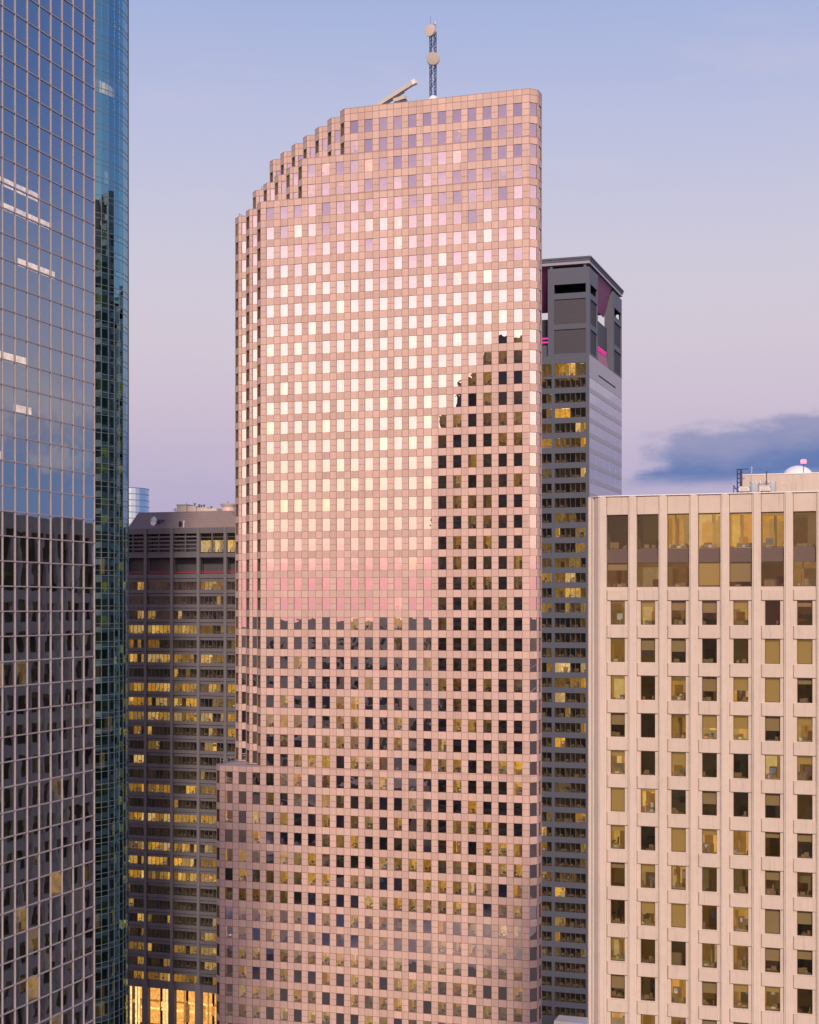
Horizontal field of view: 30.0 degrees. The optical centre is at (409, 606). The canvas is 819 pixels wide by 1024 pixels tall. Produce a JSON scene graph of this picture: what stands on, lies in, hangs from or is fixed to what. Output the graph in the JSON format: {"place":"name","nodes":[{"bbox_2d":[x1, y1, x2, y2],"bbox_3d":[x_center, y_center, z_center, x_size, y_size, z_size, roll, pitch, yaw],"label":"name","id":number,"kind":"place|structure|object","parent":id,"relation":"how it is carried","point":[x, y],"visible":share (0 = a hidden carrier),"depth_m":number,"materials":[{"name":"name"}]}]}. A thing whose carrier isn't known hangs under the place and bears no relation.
{"place":"outdoors","nodes":[
{"label":"outdoors","id":0,"kind":"place"},
{"bbox_2d":[95,0,128,1023],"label":"round glass tower","id":1,"kind":"structure","parent":0,"point":[111,511],"depth_m":325.52,"materials":[{"name":"teal glass"}]},
{"bbox_2d":[129,487,148,524],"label":"round tower","id":2,"kind":"structure","parent":0,"point":[138,500],"depth_m":928.84,"materials":[{"name":"blue glass"}]},
{"bbox_2d":[134,995,214,1023],"bbox_3d":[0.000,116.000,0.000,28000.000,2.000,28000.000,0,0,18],"label":"ground","id":3,"kind":"structure","parent":0,"point":[161,1012],"depth_m":429.03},
{"bbox_2d":[0,0,94,1023],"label":"glass tower","id":4,"kind":"structure","parent":3,"relation":"on","point":[47,511],"depth_m":129.22,"materials":[{"name":"blue glass"}]},
{"bbox_2d":[216,88,541,1023],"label":"office tower","id":5,"kind":"structure","parent":3,"relation":"on","point":[378,818],"depth_m":297.74,"materials":[{"name":"stone"}]},
{"bbox_2d":[225,103,539,1023],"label":"windows","id":6,"kind":"structure","parent":5,"relation":"in","point":[487,193],"depth_m":298.99,"materials":[{"name":"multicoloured glass"}]},
{"bbox_2d":[375,79,417,104],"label":"roof crane","id":7,"kind":"object","parent":5,"relation":"on","point":[395,97],"visible":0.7,"depth_m":308.26,"materials":[{"name":"beige paint"}]},
{"bbox_2d":[425,17,439,96],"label":"antenna mast","id":8,"kind":"object","parent":5,"relation":"on","point":[433,58],"visible":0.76,"depth_m":302.90,"materials":[{"name":"white metal"}]},
{"bbox_2d":[483,229,491,241],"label":"window","id":9,"kind":"structure","parent":5,"relation":"in","point":[487,233],"depth_m":291.56,"materials":[{"name":"white glass"}]},
{"bbox_2d":[483,208,491,221],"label":"window","id":10,"kind":"structure","parent":5,"relation":"in","point":[487,213],"depth_m":291.63,"materials":[{"name":"pink glass"}]},
{"bbox_2d":[483,270,491,282],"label":"window","id":11,"kind":"structure","parent":5,"relation":"in","point":[487,274],"depth_m":291.63,"materials":[{"name":"white glass"}]},
{"bbox_2d":[483,352,491,364],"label":"window","id":12,"kind":"structure","parent":5,"relation":"in","point":[487,356],"depth_m":291.63,"materials":[{"name":"brown glass"}]},
{"bbox_2d":[483,761,491,773],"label":"window","id":13,"kind":"structure","parent":5,"relation":"in","point":[487,765],"depth_m":291.63,"materials":[{"name":"black glass"}]},
{"bbox_2d":[483,413,491,425],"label":"window","id":14,"kind":"structure","parent":5,"relation":"in","point":[487,417],"depth_m":291.63,"materials":[{"name":"brown glass"}]},
{"bbox_2d":[483,720,491,732],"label":"window","id":15,"kind":"structure","parent":5,"relation":"in","point":[487,724],"depth_m":291.63,"materials":[{"name":"brown glass"}]},
{"bbox_2d":[483,372,491,384],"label":"window","id":16,"kind":"structure","parent":5,"relation":"in","point":[487,376],"depth_m":291.63,"materials":[{"name":"yellow glass"}]},
{"bbox_2d":[499,515,506,527],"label":"window","id":17,"kind":"structure","parent":5,"relation":"in","point":[502,518],"depth_m":290.60,"materials":[{"name":"black glass"}]},
{"bbox_2d":[499,556,506,568],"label":"window","id":18,"kind":"structure","parent":5,"relation":"in","point":[502,559],"depth_m":290.60,"materials":[{"name":"black glass"}]},
{"bbox_2d":[499,700,506,712],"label":"window","id":19,"kind":"structure","parent":5,"relation":"in","point":[502,703],"depth_m":290.60,"materials":[{"name":"black glass"}]},
{"bbox_2d":[499,269,506,281],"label":"window","id":20,"kind":"structure","parent":5,"relation":"in","point":[502,272],"depth_m":290.60,"materials":[{"name":"pink glass"}]},
{"bbox_2d":[499,864,506,876],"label":"window","id":21,"kind":"structure","parent":5,"relation":"in","point":[502,867],"depth_m":290.60,"materials":[{"name":"yellow glass"}]},
{"bbox_2d":[499,474,506,486],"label":"window","id":22,"kind":"structure","parent":5,"relation":"in","point":[502,477],"depth_m":290.60,"materials":[{"name":"black glass"}]},
{"bbox_2d":[499,741,506,753],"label":"window","id":23,"kind":"structure","parent":5,"relation":"in","point":[502,744],"depth_m":290.60,"materials":[{"name":"brown glass"}]},
{"bbox_2d":[499,351,506,363],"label":"window","id":24,"kind":"structure","parent":5,"relation":"in","point":[502,354],"depth_m":290.60,"materials":[{"name":"brown glass"}]},
{"bbox_2d":[499,761,506,773],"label":"window","id":25,"kind":"structure","parent":5,"relation":"in","point":[502,764],"depth_m":290.60,"materials":[{"name":"yellow glass"}]},
{"bbox_2d":[499,433,506,445],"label":"window","id":26,"kind":"structure","parent":5,"relation":"in","point":[502,436],"depth_m":290.60,"materials":[{"name":"yellow glass"}]},
{"bbox_2d":[499,638,506,650],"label":"window","id":27,"kind":"structure","parent":5,"relation":"in","point":[502,641],"depth_m":290.60,"materials":[{"name":"black glass"}]},
{"bbox_2d":[499,679,506,691],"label":"window","id":28,"kind":"structure","parent":5,"relation":"in","point":[502,682],"depth_m":290.60,"materials":[{"name":"black glass"}]},
{"bbox_2d":[499,577,506,589],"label":"window","id":29,"kind":"structure","parent":5,"relation":"in","point":[502,580],"depth_m":290.64,"materials":[{"name":"black glass"}]},
{"bbox_2d":[499,782,506,794],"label":"window","id":30,"kind":"structure","parent":5,"relation":"in","point":[502,785],"depth_m":290.60,"materials":[{"name":"black glass"}]},
{"bbox_2d":[499,618,506,630],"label":"window","id":31,"kind":"structure","parent":5,"relation":"in","point":[502,621],"depth_m":290.60,"materials":[{"name":"black glass"}]},
{"bbox_2d":[499,720,506,732],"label":"window","id":32,"kind":"structure","parent":5,"relation":"in","point":[502,723],"depth_m":290.60,"materials":[{"name":"black glass"}]},
{"bbox_2d":[499,310,506,322],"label":"window","id":33,"kind":"structure","parent":5,"relation":"in","point":[502,313],"depth_m":290.60,"materials":[{"name":"white glass"}]},
{"bbox_2d":[499,392,506,404],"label":"window","id":34,"kind":"structure","parent":5,"relation":"in","point":[502,395],"depth_m":290.60,"materials":[{"name":"black glass"}]},
{"bbox_2d":[499,823,506,835],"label":"window","id":35,"kind":"structure","parent":5,"relation":"in","point":[502,826],"depth_m":290.60,"materials":[{"name":"black glass"}]},
{"bbox_2d":[499,659,506,671],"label":"window","id":36,"kind":"structure","parent":5,"relation":"in","point":[502,662],"depth_m":290.60,"materials":[{"name":"black glass"}]},
{"bbox_2d":[499,597,506,609],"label":"window","id":37,"kind":"structure","parent":5,"relation":"in","point":[502,600],"depth_m":290.60,"materials":[{"name":"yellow glass"}]},
{"bbox_2d":[514,556,521,568],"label":"window","id":38,"kind":"structure","parent":5,"relation":"in","point":[517,559],"depth_m":289.68,"materials":[{"name":"yellow glass"}]},
{"bbox_2d":[514,762,521,774],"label":"window","id":39,"kind":"structure","parent":5,"relation":"in","point":[517,765],"depth_m":289.68,"materials":[{"name":"yellow glass"}]},
{"bbox_2d":[514,494,521,506],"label":"window","id":40,"kind":"structure","parent":5,"relation":"in","point":[517,497],"depth_m":289.68,"materials":[{"name":"black glass"}]},
{"bbox_2d":[514,350,521,362],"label":"window","id":41,"kind":"structure","parent":5,"relation":"in","point":[517,353],"depth_m":289.68,"materials":[{"name":"black glass"}]},
{"bbox_2d":[514,803,521,815],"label":"window","id":42,"kind":"structure","parent":5,"relation":"in","point":[517,806],"depth_m":289.68,"materials":[{"name":"black glass"}]},
{"bbox_2d":[514,597,521,609],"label":"window","id":43,"kind":"structure","parent":5,"relation":"in","point":[517,600],"depth_m":289.68,"materials":[{"name":"black glass"}]},
{"bbox_2d":[514,741,521,753],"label":"window","id":44,"kind":"structure","parent":5,"relation":"in","point":[517,744],"depth_m":289.68,"materials":[{"name":"black glass"}]},
{"bbox_2d":[514,638,521,650],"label":"window","id":45,"kind":"structure","parent":5,"relation":"in","point":[517,641],"depth_m":289.68,"materials":[{"name":"black glass"}]},
{"bbox_2d":[514,412,521,424],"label":"window","id":46,"kind":"structure","parent":5,"relation":"in","point":[517,415],"depth_m":289.68,"materials":[{"name":"yellow glass"}]},
{"bbox_2d":[514,947,521,959],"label":"window","id":47,"kind":"structure","parent":5,"relation":"in","point":[517,950],"depth_m":289.68,"materials":[{"name":"pink glass"}]},
{"bbox_2d":[514,515,521,527],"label":"window","id":48,"kind":"structure","parent":5,"relation":"in","point":[517,518],"depth_m":289.68,"materials":[{"name":"black glass"}]},
{"bbox_2d":[514,659,521,671],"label":"window","id":49,"kind":"structure","parent":5,"relation":"in","point":[517,662],"depth_m":289.68,"materials":[{"name":"black glass"}]},
{"bbox_2d":[514,309,521,321],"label":"window","id":50,"kind":"structure","parent":5,"relation":"in","point":[517,312],"depth_m":289.68,"materials":[{"name":"white glass"}]},
{"bbox_2d":[514,700,521,712],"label":"window","id":51,"kind":"structure","parent":5,"relation":"in","point":[517,703],"depth_m":289.68,"materials":[{"name":"black glass"}]},
{"bbox_2d":[514,618,521,630],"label":"window","id":52,"kind":"structure","parent":5,"relation":"in","point":[517,621],"depth_m":289.68,"materials":[{"name":"black glass"}]},
{"bbox_2d":[514,844,521,856],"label":"window","id":53,"kind":"structure","parent":5,"relation":"in","point":[517,847],"depth_m":289.68,"materials":[{"name":"yellow glass"}]},
{"bbox_2d":[514,535,521,547],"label":"window","id":54,"kind":"structure","parent":5,"relation":"in","point":[517,538],"depth_m":289.68,"materials":[{"name":"black glass"}]},
{"bbox_2d":[514,453,521,465],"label":"window","id":55,"kind":"structure","parent":5,"relation":"in","point":[517,456],"depth_m":289.68,"materials":[{"name":"black glass"}]},
{"bbox_2d":[588,472,818,1023],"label":"cream office block","id":56,"kind":"structure","parent":3,"relation":"on","point":[703,758],"depth_m":157.47,"materials":[{"name":"beige concrete"}]},
{"bbox_2d":[607,563,627,586],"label":"window","id":57,"kind":"structure","parent":56,"relation":"in","point":[610,566],"depth_m":159.80,"materials":[{"name":"brown metal"}]},
{"bbox_2d":[611,713,624,736],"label":"window","id":58,"kind":"structure","parent":56,"relation":"in","point":[616,718],"depth_m":159.76,"materials":[{"name":"brown metal"}]},
{"bbox_2d":[611,750,624,773],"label":"window","id":59,"kind":"structure","parent":56,"relation":"in","point":[613,752],"depth_m":159.76,"materials":[{"name":"brown metal"}]},
{"bbox_2d":[611,825,624,848],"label":"window","id":60,"kind":"structure","parent":56,"relation":"in","point":[613,827],"depth_m":159.76,"materials":[{"name":"brown metal"}]},
{"bbox_2d":[611,788,624,811],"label":"window","id":61,"kind":"structure","parent":56,"relation":"in","point":[617,794],"depth_m":159.76,"materials":[{"name":"brown metal"}]},
{"bbox_2d":[611,974,624,998],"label":"window","id":62,"kind":"structure","parent":56,"relation":"in","point":[617,981],"depth_m":159.76,"materials":[{"name":"brown metal"}]},
{"bbox_2d":[641,638,654,661],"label":"window","id":63,"kind":"structure","parent":56,"relation":"in","point":[646,643],"depth_m":158.79,"materials":[{"name":"brown metal"}]},
{"bbox_2d":[641,864,654,887],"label":"window","id":64,"kind":"structure","parent":56,"relation":"in","point":[644,867],"depth_m":158.79,"materials":[{"name":"brown metal"}]},
{"bbox_2d":[641,601,654,624],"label":"window","id":65,"kind":"structure","parent":56,"relation":"in","point":[643,603],"depth_m":158.79,"materials":[{"name":"brown metal"}]},
{"bbox_2d":[641,901,654,925],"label":"window","id":66,"kind":"structure","parent":56,"relation":"in","point":[646,907],"depth_m":158.79,"materials":[{"name":"brown metal"}]},
{"bbox_2d":[671,828,685,851],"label":"window","id":67,"kind":"structure","parent":56,"relation":"in","point":[678,835],"depth_m":157.79,"materials":[{"name":"brown metal"}]},
{"bbox_2d":[671,752,685,775],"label":"window","id":68,"kind":"structure","parent":56,"relation":"in","point":[677,758],"depth_m":157.79,"materials":[{"name":"brown metal"}]},
{"bbox_2d":[671,903,685,927],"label":"window","id":69,"kind":"structure","parent":56,"relation":"in","point":[678,911],"depth_m":157.79,"materials":[{"name":"brown metal"}]},
{"bbox_2d":[671,601,685,624],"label":"window","id":70,"kind":"structure","parent":56,"relation":"in","point":[675,605],"depth_m":157.79,"materials":[{"name":"brown metal"}]},
{"bbox_2d":[671,639,685,662],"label":"window","id":71,"kind":"structure","parent":56,"relation":"in","point":[677,645],"depth_m":157.79,"materials":[{"name":"brown metal"}]},
{"bbox_2d":[698,562,719,586],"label":"window","id":72,"kind":"structure","parent":56,"relation":"in","point":[708,572],"depth_m":156.79,"materials":[{"name":"brown metal"}]},
{"bbox_2d":[702,677,716,700],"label":"window","id":73,"kind":"structure","parent":56,"relation":"in","point":[708,683],"depth_m":156.79,"materials":[{"name":"beige fabric"}]},
{"bbox_2d":[702,715,716,738],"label":"window","id":74,"kind":"structure","parent":56,"relation":"in","point":[708,721],"depth_m":156.79,"materials":[{"name":"beige fabric"}]},
{"bbox_2d":[702,601,716,624],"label":"window","id":75,"kind":"structure","parent":56,"relation":"in","point":[707,606],"depth_m":156.79,"materials":[{"name":"brown metal"}]},
{"bbox_2d":[702,791,716,815],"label":"window","id":76,"kind":"structure","parent":56,"relation":"in","point":[708,797],"depth_m":156.79,"materials":[{"name":"brown metal"}]},
{"bbox_2d":[702,829,716,853],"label":"window","id":77,"kind":"structure","parent":56,"relation":"in","point":[704,831],"depth_m":156.83,"materials":[{"name":"brown metal"}]},
{"bbox_2d":[702,981,716,1005],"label":"window","id":78,"kind":"structure","parent":56,"relation":"in","point":[707,987],"depth_m":156.79,"materials":[{"name":"brown metal"}]},
{"bbox_2d":[730,562,751,586],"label":"window","id":79,"kind":"structure","parent":56,"relation":"in","point":[739,571],"depth_m":155.76,"materials":[{"name":"brown metal"}]},
{"bbox_2d":[734,984,747,1008],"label":"window","id":80,"kind":"structure","parent":56,"relation":"in","point":[737,987],"depth_m":155.76,"materials":[{"name":"brown metal"}]},
{"bbox_2d":[734,601,747,608],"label":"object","id":81,"kind":"structure","parent":56,"relation":"in","point":[737,604],"depth_m":155.78,"materials":[{"name":"brown metal"}]},
{"bbox_2d":[734,677,747,701],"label":"window","id":82,"kind":"structure","parent":56,"relation":"in","point":[740,683],"depth_m":155.76,"materials":[{"name":"beige fabric"}]},
{"bbox_2d":[734,716,747,739],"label":"window","id":83,"kind":"structure","parent":56,"relation":"in","point":[740,722],"depth_m":155.76,"materials":[{"name":"beige fabric"}]},
{"bbox_2d":[750,480,775,491],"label":"roof duct","id":84,"kind":"object","parent":56,"relation":"on","point":[755,486],"visible":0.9,"depth_m":160.75,"materials":[{"name":"grey metal"}]},
{"bbox_2d":[765,678,779,701],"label":"window","id":85,"kind":"structure","parent":56,"relation":"in","point":[772,685],"depth_m":154.77,"materials":[{"name":"beige fabric"}]},
{"bbox_2d":[765,716,779,740],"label":"window","id":86,"kind":"structure","parent":56,"relation":"in","point":[772,723],"depth_m":154.77,"materials":[{"name":"beige fabric"}]},
{"bbox_2d":[765,909,779,933],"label":"window","id":87,"kind":"structure","parent":56,"relation":"in","point":[772,917],"depth_m":154.77,"materials":[{"name":"brown metal"}]},
{"bbox_2d":[765,948,779,972],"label":"window","id":88,"kind":"structure","parent":56,"relation":"in","point":[772,954],"depth_m":154.77,"materials":[{"name":"brown metal"}]},
{"bbox_2d":[765,986,779,1010],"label":"window","id":89,"kind":"structure","parent":56,"relation":"in","point":[767,988],"depth_m":154.81,"materials":[{"name":"brown metal"}]},
{"bbox_2d":[765,639,779,663],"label":"window","id":90,"kind":"structure","parent":56,"relation":"in","point":[772,646],"depth_m":154.77,"materials":[{"name":"beige fabric"}]},
{"bbox_2d":[765,793,779,817],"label":"window","id":91,"kind":"structure","parent":56,"relation":"in","point":[770,799],"depth_m":154.77,"materials":[{"name":"brown metal"}]},
{"bbox_2d":[765,832,779,856],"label":"window","id":92,"kind":"structure","parent":56,"relation":"in","point":[767,834],"depth_m":154.81,"materials":[{"name":"brown metal"}]},
{"bbox_2d":[765,870,779,894],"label":"window","id":93,"kind":"structure","parent":56,"relation":"in","point":[769,875],"depth_m":154.81,"materials":[{"name":"brown metal"}]},
{"bbox_2d":[784,466,811,472],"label":"radome","id":94,"kind":"object","parent":56,"relation":"on","point":[795,469],"visible":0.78,"depth_m":166.36,"materials":[{"name":"white paint"}]},
{"bbox_2d":[797,601,812,624],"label":"window","id":95,"kind":"structure","parent":56,"relation":"in","point":[799,603],"depth_m":153.77,"materials":[{"name":"brown metal"}]},
{"bbox_2d":[797,678,812,702],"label":"window","id":96,"kind":"structure","parent":56,"relation":"in","point":[799,680],"depth_m":153.72,"materials":[{"name":"brown metal"}]},
{"bbox_2d":[797,639,812,663],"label":"window","id":97,"kind":"structure","parent":56,"relation":"in","point":[804,647],"depth_m":153.75,"materials":[{"name":"beige fabric"}]},
{"bbox_2d":[797,717,812,741],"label":"window","id":98,"kind":"structure","parent":56,"relation":"in","point":[808,721],"depth_m":153.72,"materials":[{"name":"brown metal"}]},
{"bbox_2d":[797,756,812,780],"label":"window","id":99,"kind":"structure","parent":56,"relation":"in","point":[800,759],"depth_m":153.75,"materials":[{"name":"brown metal"}]},
{"bbox_2d":[797,911,812,935],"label":"window","id":100,"kind":"structure","parent":56,"relation":"in","point":[803,917],"depth_m":153.75,"materials":[{"name":"brown metal"}]},
{"bbox_2d":[797,950,812,974],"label":"window","id":101,"kind":"structure","parent":56,"relation":"in","point":[801,954],"depth_m":153.75,"materials":[{"name":"brown metal"}]},
{"bbox_2d":[797,833,812,858],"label":"window","id":102,"kind":"structure","parent":56,"relation":"in","point":[800,837],"depth_m":153.75,"materials":[{"name":"brown metal"}]},
{"bbox_2d":[129,511,234,1023],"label":"dark office block","id":103,"kind":"structure","parent":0,"point":[181,661],"depth_m":411.31,"materials":[{"name":"stone"}]},
{"bbox_2d":[187,503,221,510],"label":"duct bank","id":104,"kind":"structure","parent":0,"point":[196,508],"depth_m":423.92,"materials":[{"name":"beige paint"}]},
{"bbox_2d":[129,0,818,511],"label":"sky","id":105,"kind":"structure","parent":0,"point":[680,138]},
{"bbox_2d":[542,256,623,1023],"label":"slate tower","id":106,"kind":"structure","parent":0,"point":[581,403],"depth_m":398.58,"materials":[{"name":"concrete"}]},
{"bbox_2d":[590,378,620,495],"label":"side windows","id":107,"kind":"structure","parent":106,"relation":"in","point":[601,433],"depth_m":414.49,"materials":[{"name":"grey glass"}]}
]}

